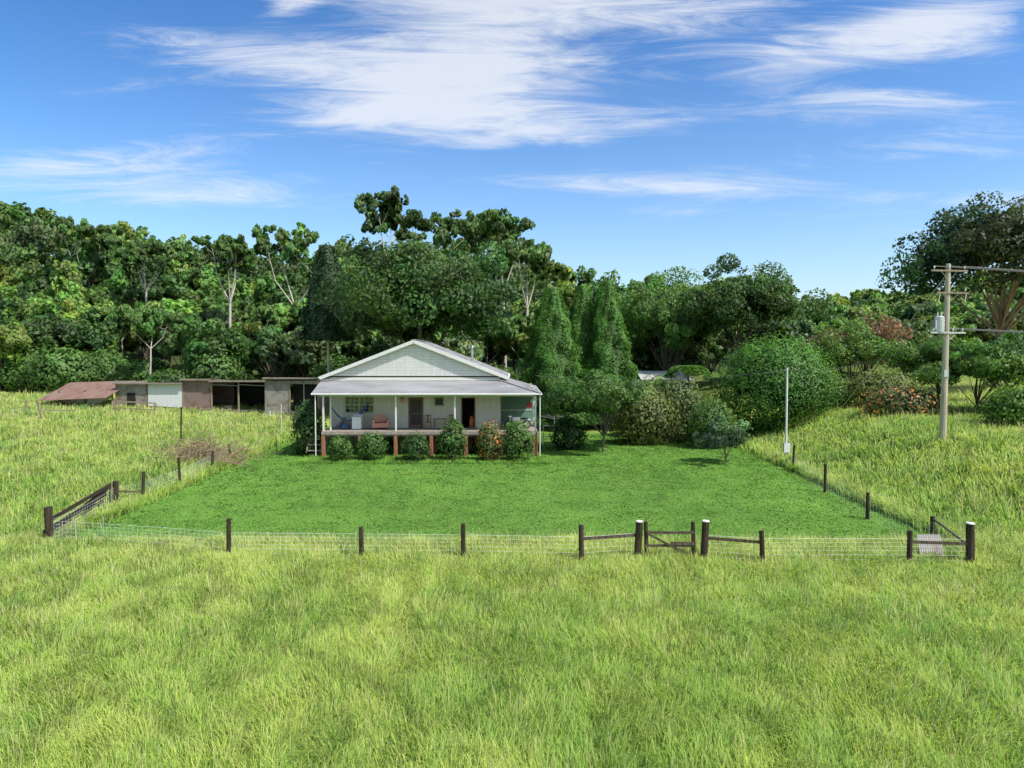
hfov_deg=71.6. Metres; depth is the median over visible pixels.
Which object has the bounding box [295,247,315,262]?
forest tree
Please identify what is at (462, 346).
forest tree
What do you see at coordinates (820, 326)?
valley tree
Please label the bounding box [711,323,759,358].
valley tree
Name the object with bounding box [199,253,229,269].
forest tree
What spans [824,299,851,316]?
valley tree
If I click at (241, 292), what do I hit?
forest tree
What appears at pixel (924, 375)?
roadside tree
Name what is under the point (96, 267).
forest tree
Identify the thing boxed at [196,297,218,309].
forest tree
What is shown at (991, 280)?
forest tree
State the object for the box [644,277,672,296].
forest tree
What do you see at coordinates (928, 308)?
valley tree
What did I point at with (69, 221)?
gum tree
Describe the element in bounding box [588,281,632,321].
forest tree
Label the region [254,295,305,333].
forest tree
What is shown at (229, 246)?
tree
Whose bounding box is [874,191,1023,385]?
tree
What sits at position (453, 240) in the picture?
forest tree
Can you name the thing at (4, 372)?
understory
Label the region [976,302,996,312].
valley tree
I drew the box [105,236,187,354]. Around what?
gum
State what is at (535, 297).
forest tree
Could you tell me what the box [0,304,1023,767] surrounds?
ground
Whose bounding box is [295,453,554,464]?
grass
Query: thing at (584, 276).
forest tree
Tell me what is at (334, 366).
understory
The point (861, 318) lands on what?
valley tree
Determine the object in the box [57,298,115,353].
forest tree
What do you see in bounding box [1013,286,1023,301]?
forest tree
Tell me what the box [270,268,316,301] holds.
forest tree
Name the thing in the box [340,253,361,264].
gum tree
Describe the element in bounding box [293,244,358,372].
tall pine
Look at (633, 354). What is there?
valley tree
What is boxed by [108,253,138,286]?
forest tree
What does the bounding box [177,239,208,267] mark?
forest tree
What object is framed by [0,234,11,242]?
gum tree
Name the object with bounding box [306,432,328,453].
side steps
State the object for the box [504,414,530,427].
motorbike
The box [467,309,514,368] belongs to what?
forest tree
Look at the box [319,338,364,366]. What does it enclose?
forest tree
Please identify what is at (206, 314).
forest tree
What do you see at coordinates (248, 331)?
forest tree
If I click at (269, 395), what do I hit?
shed row
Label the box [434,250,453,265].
forest tree
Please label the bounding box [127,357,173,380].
understory
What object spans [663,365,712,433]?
tree fern
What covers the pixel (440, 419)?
verandah table
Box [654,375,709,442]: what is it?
garden shrub
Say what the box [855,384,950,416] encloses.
roadside shrub
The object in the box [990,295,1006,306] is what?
valley tree
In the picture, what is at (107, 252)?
forest tree
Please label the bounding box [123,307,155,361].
forest tree
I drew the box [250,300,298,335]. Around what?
gum tree
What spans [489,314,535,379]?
gum tree
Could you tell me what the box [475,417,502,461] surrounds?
verandah shrub
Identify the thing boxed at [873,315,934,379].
valley tree
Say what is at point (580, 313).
cypress
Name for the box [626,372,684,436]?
garden shrub
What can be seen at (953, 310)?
valley tree
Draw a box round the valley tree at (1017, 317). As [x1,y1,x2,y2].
[1008,310,1023,338]
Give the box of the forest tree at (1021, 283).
[1005,278,1023,288]
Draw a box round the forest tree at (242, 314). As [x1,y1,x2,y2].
[235,296,263,361]
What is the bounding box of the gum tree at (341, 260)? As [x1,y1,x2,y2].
[338,258,358,280]
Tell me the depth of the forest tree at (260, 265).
181.62 m
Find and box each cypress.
[515,287,589,427]
[556,285,603,422]
[574,280,642,425]
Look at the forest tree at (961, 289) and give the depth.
292.73 m
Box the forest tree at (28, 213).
[10,202,35,218]
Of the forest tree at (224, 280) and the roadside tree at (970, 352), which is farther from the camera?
the forest tree at (224, 280)
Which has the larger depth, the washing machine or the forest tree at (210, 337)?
the forest tree at (210, 337)
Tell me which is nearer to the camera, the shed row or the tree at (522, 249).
the shed row
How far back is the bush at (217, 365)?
83.50 m
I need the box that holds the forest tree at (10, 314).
[2,297,38,322]
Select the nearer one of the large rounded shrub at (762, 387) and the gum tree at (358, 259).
the large rounded shrub at (762, 387)
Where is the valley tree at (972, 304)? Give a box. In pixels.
[943,297,975,307]
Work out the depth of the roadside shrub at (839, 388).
58.51 m
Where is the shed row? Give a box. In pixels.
[112,377,329,417]
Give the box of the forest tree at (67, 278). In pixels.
[32,260,89,308]
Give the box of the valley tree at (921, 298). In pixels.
[904,295,940,305]
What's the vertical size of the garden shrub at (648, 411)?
4.932 m
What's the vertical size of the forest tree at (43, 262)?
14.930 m
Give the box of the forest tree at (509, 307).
[482,288,511,362]
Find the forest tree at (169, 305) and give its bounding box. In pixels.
[137,297,189,359]
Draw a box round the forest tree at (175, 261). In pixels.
[153,252,180,279]
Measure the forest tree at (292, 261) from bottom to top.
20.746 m
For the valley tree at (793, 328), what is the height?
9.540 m
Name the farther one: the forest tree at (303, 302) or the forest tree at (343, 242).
the forest tree at (343, 242)
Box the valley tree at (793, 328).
[743,318,813,351]
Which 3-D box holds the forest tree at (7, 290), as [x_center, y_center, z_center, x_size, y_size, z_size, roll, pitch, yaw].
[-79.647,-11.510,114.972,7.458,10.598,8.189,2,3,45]
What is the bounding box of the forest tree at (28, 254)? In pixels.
[1,243,60,286]
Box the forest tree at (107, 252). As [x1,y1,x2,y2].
[78,247,110,258]
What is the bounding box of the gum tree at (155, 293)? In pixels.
[116,283,168,351]
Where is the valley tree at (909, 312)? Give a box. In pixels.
[887,302,930,323]
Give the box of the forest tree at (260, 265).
[231,255,267,281]
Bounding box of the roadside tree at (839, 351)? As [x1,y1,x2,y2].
[807,317,918,394]
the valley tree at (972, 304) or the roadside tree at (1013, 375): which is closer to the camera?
the roadside tree at (1013, 375)
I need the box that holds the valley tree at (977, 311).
[966,308,994,315]
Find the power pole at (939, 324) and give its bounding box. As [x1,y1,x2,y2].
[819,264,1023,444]
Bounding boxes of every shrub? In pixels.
[288,399,326,455]
[326,435,353,461]
[356,430,388,461]
[398,430,431,462]
[435,417,467,460]
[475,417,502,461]
[499,419,537,461]
[549,415,588,449]
[605,385,682,445]
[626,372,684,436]
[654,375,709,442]
[683,397,736,448]
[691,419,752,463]
[708,330,847,434]
[783,371,858,412]
[836,367,926,408]
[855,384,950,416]
[974,383,1023,427]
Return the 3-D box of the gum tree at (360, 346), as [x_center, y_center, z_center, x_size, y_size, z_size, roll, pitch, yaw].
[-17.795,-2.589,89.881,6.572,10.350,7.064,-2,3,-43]
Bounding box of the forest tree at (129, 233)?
[104,220,136,246]
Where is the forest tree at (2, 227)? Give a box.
[0,224,6,234]
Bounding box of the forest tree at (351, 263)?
[345,255,357,277]
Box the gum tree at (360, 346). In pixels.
[338,328,392,358]
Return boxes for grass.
[0,389,329,560]
[0,444,1012,548]
[0,528,1023,767]
[74,433,946,540]
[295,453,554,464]
[683,381,1023,563]
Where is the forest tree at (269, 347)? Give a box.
[234,324,299,380]
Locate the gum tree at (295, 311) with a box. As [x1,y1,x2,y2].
[289,305,304,327]
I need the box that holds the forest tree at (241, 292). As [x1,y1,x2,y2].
[207,278,251,305]
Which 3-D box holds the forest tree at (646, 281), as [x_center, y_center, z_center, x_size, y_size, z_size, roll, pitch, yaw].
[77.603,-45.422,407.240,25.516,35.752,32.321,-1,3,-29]
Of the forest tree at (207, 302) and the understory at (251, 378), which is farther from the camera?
the forest tree at (207, 302)
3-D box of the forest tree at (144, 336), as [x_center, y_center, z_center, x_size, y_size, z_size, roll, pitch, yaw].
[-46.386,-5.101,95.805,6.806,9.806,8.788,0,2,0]
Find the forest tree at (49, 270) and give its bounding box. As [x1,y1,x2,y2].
[36,263,60,284]
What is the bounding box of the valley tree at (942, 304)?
[931,301,967,315]
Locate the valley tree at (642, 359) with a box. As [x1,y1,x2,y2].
[629,330,669,369]
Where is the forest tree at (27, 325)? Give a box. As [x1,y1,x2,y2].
[0,315,53,344]
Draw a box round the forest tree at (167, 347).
[154,321,205,368]
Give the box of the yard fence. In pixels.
[43,404,974,563]
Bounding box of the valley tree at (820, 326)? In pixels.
[811,318,869,381]
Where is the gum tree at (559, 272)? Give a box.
[531,262,576,290]
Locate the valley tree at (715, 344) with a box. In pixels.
[693,325,746,383]
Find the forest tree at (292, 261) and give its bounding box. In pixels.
[265,244,304,275]
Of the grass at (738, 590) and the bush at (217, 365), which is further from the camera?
the bush at (217, 365)
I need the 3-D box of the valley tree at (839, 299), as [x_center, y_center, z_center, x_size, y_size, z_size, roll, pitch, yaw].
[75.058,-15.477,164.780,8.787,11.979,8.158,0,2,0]
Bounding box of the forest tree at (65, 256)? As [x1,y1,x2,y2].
[61,238,81,262]
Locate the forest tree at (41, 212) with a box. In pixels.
[21,206,58,233]
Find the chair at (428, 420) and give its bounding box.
[425,415,430,427]
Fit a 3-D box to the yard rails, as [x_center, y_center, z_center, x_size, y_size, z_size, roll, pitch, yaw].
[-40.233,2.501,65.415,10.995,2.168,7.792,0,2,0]
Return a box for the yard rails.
[14,399,155,419]
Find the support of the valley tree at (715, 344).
on the ground at (540, 510)
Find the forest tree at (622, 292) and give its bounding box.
[595,268,630,301]
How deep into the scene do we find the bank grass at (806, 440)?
40.21 m
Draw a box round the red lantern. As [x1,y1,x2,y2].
[526,402,531,407]
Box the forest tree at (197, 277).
[179,262,221,290]
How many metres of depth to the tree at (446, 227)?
106.93 m
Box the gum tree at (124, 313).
[79,304,142,361]
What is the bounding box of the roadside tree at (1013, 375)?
[996,367,1023,380]
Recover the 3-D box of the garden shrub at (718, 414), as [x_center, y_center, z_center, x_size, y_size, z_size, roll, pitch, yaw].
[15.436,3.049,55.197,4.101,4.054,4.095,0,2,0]
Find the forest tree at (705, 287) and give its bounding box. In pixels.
[685,285,713,293]
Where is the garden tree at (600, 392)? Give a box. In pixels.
[541,369,645,451]
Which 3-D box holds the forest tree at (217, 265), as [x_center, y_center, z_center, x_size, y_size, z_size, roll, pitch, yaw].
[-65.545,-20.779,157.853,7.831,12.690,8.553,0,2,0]
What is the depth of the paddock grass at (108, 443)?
49.87 m
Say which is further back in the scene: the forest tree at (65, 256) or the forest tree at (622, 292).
the forest tree at (622, 292)
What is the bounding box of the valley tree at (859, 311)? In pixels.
[837,304,877,362]
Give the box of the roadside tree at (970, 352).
[941,329,1023,391]
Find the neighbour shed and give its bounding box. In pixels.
[633,371,695,387]
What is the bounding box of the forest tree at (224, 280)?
[217,271,249,286]
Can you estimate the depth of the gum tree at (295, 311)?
96.94 m
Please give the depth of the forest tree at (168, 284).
118.86 m
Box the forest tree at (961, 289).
[952,287,978,297]
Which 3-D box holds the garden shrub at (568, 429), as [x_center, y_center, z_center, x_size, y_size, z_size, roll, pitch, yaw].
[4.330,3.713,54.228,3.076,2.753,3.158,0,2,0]
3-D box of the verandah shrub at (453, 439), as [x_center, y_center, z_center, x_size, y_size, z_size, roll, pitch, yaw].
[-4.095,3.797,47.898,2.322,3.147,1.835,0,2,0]
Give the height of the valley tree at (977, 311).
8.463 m
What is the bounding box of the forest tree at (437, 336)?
[423,326,477,344]
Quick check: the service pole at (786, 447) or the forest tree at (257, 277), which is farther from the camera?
the forest tree at (257, 277)
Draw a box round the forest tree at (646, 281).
[627,273,663,288]
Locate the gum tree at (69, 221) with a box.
[45,213,73,228]
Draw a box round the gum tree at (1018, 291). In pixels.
[982,283,1020,298]
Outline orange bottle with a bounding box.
[469,416,473,426]
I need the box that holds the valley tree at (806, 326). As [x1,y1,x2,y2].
[787,316,827,371]
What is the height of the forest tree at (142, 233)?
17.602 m
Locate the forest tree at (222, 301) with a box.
[208,293,254,319]
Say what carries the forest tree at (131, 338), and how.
on the ground at (540, 510)
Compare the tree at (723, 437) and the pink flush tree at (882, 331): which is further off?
the pink flush tree at (882, 331)
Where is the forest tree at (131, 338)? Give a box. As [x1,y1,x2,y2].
[92,301,140,355]
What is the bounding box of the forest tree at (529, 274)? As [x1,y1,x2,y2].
[522,264,546,292]
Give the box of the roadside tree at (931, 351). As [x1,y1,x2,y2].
[882,335,990,398]
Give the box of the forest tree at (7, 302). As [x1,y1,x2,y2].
[0,290,29,323]
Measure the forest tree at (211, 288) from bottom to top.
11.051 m
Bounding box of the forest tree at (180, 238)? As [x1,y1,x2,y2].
[161,234,197,254]
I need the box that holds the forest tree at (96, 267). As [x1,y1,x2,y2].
[66,242,128,286]
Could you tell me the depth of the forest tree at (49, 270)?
120.31 m
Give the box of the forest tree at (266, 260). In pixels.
[254,251,279,270]
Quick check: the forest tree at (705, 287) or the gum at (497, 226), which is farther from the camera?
the forest tree at (705, 287)
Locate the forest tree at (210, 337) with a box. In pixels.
[176,312,248,365]
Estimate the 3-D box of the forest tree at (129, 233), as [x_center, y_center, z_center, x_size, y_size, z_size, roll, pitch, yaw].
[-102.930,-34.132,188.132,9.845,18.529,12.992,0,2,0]
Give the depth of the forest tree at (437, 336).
92.89 m
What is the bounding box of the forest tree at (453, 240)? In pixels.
[439,237,472,260]
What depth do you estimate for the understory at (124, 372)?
86.60 m
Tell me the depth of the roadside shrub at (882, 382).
57.34 m
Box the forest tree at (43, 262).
[40,229,84,267]
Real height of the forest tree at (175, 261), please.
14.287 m
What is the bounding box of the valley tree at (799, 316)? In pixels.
[787,308,816,324]
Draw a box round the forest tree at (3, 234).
[0,230,12,244]
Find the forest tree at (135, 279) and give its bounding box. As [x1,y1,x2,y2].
[121,257,165,301]
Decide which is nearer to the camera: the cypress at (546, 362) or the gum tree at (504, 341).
the cypress at (546, 362)
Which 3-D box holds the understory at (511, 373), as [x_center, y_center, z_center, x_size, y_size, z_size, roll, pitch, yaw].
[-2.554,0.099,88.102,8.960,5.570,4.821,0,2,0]
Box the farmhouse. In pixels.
[311,339,541,456]
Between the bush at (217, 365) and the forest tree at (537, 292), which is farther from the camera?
the forest tree at (537, 292)
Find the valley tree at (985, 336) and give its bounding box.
[966,306,1023,343]
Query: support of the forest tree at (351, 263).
on the ground at (540, 510)
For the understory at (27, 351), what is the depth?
85.65 m
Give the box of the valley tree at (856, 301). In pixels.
[836,296,861,306]
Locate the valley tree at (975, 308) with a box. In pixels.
[956,304,993,314]
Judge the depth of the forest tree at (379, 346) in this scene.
85.37 m
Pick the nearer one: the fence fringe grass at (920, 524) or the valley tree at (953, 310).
the fence fringe grass at (920, 524)
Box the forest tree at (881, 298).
[867,291,918,304]
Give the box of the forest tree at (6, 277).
[0,265,14,286]
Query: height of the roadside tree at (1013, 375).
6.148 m
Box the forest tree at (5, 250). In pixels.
[0,235,40,275]
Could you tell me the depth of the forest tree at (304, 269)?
147.02 m
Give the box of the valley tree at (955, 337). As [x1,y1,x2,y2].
[903,311,982,343]
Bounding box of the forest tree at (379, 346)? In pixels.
[363,335,407,358]
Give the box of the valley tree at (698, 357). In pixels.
[647,336,710,372]
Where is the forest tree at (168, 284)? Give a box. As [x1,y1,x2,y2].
[139,273,195,304]
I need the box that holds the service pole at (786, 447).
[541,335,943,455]
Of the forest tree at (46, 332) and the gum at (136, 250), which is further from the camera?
the gum at (136, 250)
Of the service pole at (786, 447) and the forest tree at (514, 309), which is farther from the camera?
the forest tree at (514, 309)
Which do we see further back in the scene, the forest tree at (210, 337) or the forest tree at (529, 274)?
the forest tree at (529, 274)
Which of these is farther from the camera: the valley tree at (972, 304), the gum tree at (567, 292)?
the valley tree at (972, 304)
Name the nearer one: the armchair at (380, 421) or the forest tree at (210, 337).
the armchair at (380, 421)
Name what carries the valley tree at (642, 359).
on the ground at (540, 510)
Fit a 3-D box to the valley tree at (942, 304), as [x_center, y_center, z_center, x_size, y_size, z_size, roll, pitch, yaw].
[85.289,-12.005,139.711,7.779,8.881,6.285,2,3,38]
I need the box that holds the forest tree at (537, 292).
[518,280,542,300]
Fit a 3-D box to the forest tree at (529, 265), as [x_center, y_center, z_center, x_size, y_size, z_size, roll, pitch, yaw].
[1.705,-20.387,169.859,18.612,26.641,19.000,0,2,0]
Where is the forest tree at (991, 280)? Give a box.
[976,272,1009,288]
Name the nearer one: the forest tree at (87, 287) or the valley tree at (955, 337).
the valley tree at (955, 337)
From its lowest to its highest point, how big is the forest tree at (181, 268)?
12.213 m
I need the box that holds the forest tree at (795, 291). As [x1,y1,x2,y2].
[787,283,800,298]
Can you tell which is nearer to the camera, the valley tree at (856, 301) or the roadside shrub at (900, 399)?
the roadside shrub at (900, 399)
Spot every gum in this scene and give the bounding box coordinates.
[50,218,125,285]
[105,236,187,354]
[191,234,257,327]
[251,222,344,362]
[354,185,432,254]
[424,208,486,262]
[464,208,535,370]
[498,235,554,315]
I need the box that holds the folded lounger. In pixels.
[336,417,347,428]
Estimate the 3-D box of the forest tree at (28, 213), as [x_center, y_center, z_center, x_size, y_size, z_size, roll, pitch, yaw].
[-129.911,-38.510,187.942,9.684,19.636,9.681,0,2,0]
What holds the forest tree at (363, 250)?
on the ground at (540, 510)
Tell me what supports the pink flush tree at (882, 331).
on the ground at (540, 510)
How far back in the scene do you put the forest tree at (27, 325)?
92.79 m
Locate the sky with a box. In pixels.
[0,0,1023,300]
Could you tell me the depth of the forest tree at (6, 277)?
117.09 m
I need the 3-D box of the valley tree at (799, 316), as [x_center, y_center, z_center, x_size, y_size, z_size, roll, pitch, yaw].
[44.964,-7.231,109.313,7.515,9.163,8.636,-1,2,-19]
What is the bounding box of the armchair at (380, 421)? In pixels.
[372,414,388,429]
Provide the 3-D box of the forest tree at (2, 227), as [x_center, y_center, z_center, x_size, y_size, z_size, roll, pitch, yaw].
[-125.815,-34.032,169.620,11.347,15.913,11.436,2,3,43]
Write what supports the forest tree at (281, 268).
on the ground at (540, 510)
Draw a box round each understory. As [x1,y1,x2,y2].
[0,360,41,389]
[2,341,62,387]
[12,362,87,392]
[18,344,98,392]
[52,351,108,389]
[85,347,130,380]
[98,363,144,381]
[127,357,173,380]
[143,366,194,381]
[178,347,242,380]
[195,368,235,379]
[214,351,253,379]
[239,372,257,379]
[255,361,315,392]
[307,353,358,380]
[487,362,521,381]
[630,363,658,374]
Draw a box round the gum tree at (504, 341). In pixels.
[469,327,517,363]
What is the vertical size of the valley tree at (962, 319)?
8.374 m
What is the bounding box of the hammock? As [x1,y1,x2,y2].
[332,403,367,420]
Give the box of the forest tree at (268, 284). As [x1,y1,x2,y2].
[255,271,290,302]
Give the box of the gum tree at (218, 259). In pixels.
[213,247,248,262]
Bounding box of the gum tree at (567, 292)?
[544,283,592,311]
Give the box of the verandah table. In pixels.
[433,418,445,428]
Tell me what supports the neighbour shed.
on the ground at (540, 510)
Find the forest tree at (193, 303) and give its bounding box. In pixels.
[173,300,197,315]
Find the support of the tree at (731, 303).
on the ground at (540, 510)
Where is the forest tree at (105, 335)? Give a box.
[59,318,121,355]
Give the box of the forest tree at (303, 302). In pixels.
[289,298,312,371]
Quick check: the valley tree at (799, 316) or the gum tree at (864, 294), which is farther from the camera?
the gum tree at (864, 294)
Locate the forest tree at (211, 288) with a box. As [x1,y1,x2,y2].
[196,279,219,296]
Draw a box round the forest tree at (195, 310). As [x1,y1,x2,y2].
[183,306,208,364]
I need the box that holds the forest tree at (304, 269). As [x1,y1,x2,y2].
[296,257,313,290]
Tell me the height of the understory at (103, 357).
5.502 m
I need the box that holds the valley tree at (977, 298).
[958,289,991,305]
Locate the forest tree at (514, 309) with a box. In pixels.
[497,298,523,374]
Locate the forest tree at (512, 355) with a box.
[500,332,530,376]
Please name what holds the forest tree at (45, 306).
on the ground at (540, 510)
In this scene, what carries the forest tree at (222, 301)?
on the ground at (540, 510)
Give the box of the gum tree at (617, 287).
[589,283,619,298]
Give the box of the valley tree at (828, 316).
[812,308,857,329]
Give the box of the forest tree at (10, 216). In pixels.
[0,201,25,235]
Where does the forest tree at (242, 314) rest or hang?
on the ground at (540, 510)
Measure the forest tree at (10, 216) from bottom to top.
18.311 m
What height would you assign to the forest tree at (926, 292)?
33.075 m
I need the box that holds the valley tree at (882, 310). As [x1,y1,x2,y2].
[866,301,904,320]
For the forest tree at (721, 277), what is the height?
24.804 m
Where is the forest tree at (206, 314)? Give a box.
[199,307,243,330]
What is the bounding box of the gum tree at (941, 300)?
[926,294,953,302]
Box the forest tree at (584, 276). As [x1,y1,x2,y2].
[561,265,596,286]
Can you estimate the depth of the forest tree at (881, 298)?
325.85 m
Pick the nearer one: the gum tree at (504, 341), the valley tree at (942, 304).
the gum tree at (504, 341)
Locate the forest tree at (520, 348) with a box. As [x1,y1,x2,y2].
[515,329,556,361]
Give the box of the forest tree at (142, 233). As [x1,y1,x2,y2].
[126,225,155,246]
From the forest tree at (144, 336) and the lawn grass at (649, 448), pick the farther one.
the forest tree at (144, 336)
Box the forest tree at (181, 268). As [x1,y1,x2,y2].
[166,261,195,291]
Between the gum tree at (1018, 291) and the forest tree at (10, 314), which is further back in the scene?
the gum tree at (1018, 291)
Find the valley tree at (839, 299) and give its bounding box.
[820,292,850,307]
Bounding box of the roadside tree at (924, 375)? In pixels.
[912,342,1023,407]
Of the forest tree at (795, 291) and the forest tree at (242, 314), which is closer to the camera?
the forest tree at (242, 314)
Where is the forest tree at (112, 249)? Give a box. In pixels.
[108,244,128,261]
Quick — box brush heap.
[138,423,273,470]
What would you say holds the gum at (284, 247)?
on the ground at (540, 510)
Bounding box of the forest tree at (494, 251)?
[472,246,528,287]
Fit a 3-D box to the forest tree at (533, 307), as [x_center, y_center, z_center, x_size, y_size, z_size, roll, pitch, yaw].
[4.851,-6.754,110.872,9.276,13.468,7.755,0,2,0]
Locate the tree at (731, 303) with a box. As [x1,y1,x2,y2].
[671,252,833,397]
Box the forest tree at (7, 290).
[0,281,17,298]
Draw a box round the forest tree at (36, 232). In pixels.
[9,216,65,267]
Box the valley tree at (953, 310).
[936,304,975,316]
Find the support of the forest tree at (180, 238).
on the ground at (540, 510)
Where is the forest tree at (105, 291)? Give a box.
[87,275,138,308]
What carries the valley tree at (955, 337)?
on the ground at (540, 510)
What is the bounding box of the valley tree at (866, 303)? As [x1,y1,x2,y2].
[853,301,883,306]
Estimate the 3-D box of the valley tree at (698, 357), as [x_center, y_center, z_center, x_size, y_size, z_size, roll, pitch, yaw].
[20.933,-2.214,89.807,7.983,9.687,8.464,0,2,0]
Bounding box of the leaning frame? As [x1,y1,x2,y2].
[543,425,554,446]
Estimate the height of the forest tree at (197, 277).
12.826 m
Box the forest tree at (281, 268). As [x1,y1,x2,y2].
[261,262,310,290]
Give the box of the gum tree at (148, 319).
[130,305,187,375]
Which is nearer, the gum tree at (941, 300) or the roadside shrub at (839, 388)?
the roadside shrub at (839, 388)
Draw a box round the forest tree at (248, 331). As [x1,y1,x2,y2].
[221,321,263,374]
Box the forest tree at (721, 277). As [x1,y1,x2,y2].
[695,276,738,288]
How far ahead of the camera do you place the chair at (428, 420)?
51.24 m
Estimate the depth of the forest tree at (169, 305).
109.46 m
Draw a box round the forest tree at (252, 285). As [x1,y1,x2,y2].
[227,277,265,302]
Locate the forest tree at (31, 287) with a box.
[15,264,54,301]
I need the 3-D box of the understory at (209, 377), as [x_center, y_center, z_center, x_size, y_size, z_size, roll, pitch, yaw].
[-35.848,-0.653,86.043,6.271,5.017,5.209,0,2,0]
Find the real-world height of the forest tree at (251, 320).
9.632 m
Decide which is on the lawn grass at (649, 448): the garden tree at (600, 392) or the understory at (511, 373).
the garden tree at (600, 392)
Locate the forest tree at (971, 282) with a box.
[958,266,1005,288]
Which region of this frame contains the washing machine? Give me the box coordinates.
[352,414,362,429]
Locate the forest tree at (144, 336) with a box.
[136,311,174,367]
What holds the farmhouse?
on the ground at (540, 510)
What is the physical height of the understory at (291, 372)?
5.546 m
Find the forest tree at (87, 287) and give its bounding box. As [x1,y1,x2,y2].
[76,283,96,309]
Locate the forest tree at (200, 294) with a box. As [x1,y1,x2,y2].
[183,287,205,301]
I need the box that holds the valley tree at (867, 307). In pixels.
[854,305,874,311]
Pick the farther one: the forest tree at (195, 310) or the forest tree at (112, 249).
the forest tree at (112, 249)
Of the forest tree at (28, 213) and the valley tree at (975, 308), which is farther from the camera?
the forest tree at (28, 213)
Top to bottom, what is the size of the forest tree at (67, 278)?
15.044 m
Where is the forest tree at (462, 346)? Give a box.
[434,331,485,360]
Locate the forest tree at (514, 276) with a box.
[483,263,533,366]
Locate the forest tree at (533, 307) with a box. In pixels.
[516,297,546,318]
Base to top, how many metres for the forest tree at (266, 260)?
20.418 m
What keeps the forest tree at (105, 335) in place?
on the ground at (540, 510)
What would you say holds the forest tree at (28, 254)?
on the ground at (540, 510)
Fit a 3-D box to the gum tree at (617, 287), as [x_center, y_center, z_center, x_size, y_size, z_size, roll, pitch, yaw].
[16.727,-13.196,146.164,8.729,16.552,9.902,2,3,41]
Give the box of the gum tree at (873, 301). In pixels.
[860,299,884,305]
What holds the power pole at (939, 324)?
on the ground at (540, 510)
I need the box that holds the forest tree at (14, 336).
[0,320,34,390]
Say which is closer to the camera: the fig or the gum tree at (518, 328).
the fig
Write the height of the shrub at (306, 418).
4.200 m
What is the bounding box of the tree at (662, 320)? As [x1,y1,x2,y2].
[607,266,722,370]
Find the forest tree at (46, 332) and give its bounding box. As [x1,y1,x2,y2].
[28,313,90,355]
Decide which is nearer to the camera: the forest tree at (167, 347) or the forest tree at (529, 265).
the forest tree at (167, 347)
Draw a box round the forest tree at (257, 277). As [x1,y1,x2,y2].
[245,274,261,283]
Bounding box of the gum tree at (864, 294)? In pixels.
[849,288,885,299]
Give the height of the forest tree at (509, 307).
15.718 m
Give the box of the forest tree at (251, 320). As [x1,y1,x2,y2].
[231,316,270,373]
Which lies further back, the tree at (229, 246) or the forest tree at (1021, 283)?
the forest tree at (1021, 283)
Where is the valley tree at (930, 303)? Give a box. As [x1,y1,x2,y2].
[921,301,940,305]
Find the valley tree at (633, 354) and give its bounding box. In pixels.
[616,339,644,366]
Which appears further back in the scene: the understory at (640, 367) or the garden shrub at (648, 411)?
the understory at (640, 367)
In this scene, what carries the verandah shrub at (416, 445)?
on the lawn grass at (649, 448)
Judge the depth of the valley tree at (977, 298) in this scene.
159.15 m
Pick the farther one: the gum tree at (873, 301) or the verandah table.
the gum tree at (873, 301)
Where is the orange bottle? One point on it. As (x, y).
(471, 421)
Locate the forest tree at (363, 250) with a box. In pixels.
[336,234,390,271]
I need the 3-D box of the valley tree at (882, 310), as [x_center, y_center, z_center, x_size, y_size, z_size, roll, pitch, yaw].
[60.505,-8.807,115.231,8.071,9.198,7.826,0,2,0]
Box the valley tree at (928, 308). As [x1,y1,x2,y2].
[923,305,943,316]
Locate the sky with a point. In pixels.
(638, 139)
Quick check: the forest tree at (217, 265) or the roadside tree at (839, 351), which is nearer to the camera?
the roadside tree at (839, 351)
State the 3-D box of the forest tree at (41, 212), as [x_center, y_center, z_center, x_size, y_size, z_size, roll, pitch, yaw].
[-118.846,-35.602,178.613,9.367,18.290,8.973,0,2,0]
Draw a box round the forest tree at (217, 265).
[207,262,231,277]
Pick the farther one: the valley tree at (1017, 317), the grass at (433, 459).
the valley tree at (1017, 317)
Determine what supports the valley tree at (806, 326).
on the ground at (540, 510)
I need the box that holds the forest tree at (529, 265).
[514,261,550,283]
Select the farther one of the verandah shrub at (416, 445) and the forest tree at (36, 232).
the forest tree at (36, 232)
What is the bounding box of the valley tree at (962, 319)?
[952,311,991,343]
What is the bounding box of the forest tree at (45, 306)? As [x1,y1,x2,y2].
[22,291,87,321]
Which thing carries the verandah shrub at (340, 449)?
on the lawn grass at (649, 448)
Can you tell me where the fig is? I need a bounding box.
[314,238,518,346]
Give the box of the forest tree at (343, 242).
[324,238,359,270]
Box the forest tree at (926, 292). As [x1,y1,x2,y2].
[914,285,937,294]
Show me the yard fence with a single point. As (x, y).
(930, 542)
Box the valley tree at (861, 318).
[849,314,902,372]
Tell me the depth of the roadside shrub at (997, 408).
43.71 m
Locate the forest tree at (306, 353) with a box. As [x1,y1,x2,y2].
[275,326,340,380]
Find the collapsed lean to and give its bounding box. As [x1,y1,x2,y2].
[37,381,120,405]
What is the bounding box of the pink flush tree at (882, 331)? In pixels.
[798,312,913,374]
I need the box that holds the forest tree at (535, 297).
[531,289,571,310]

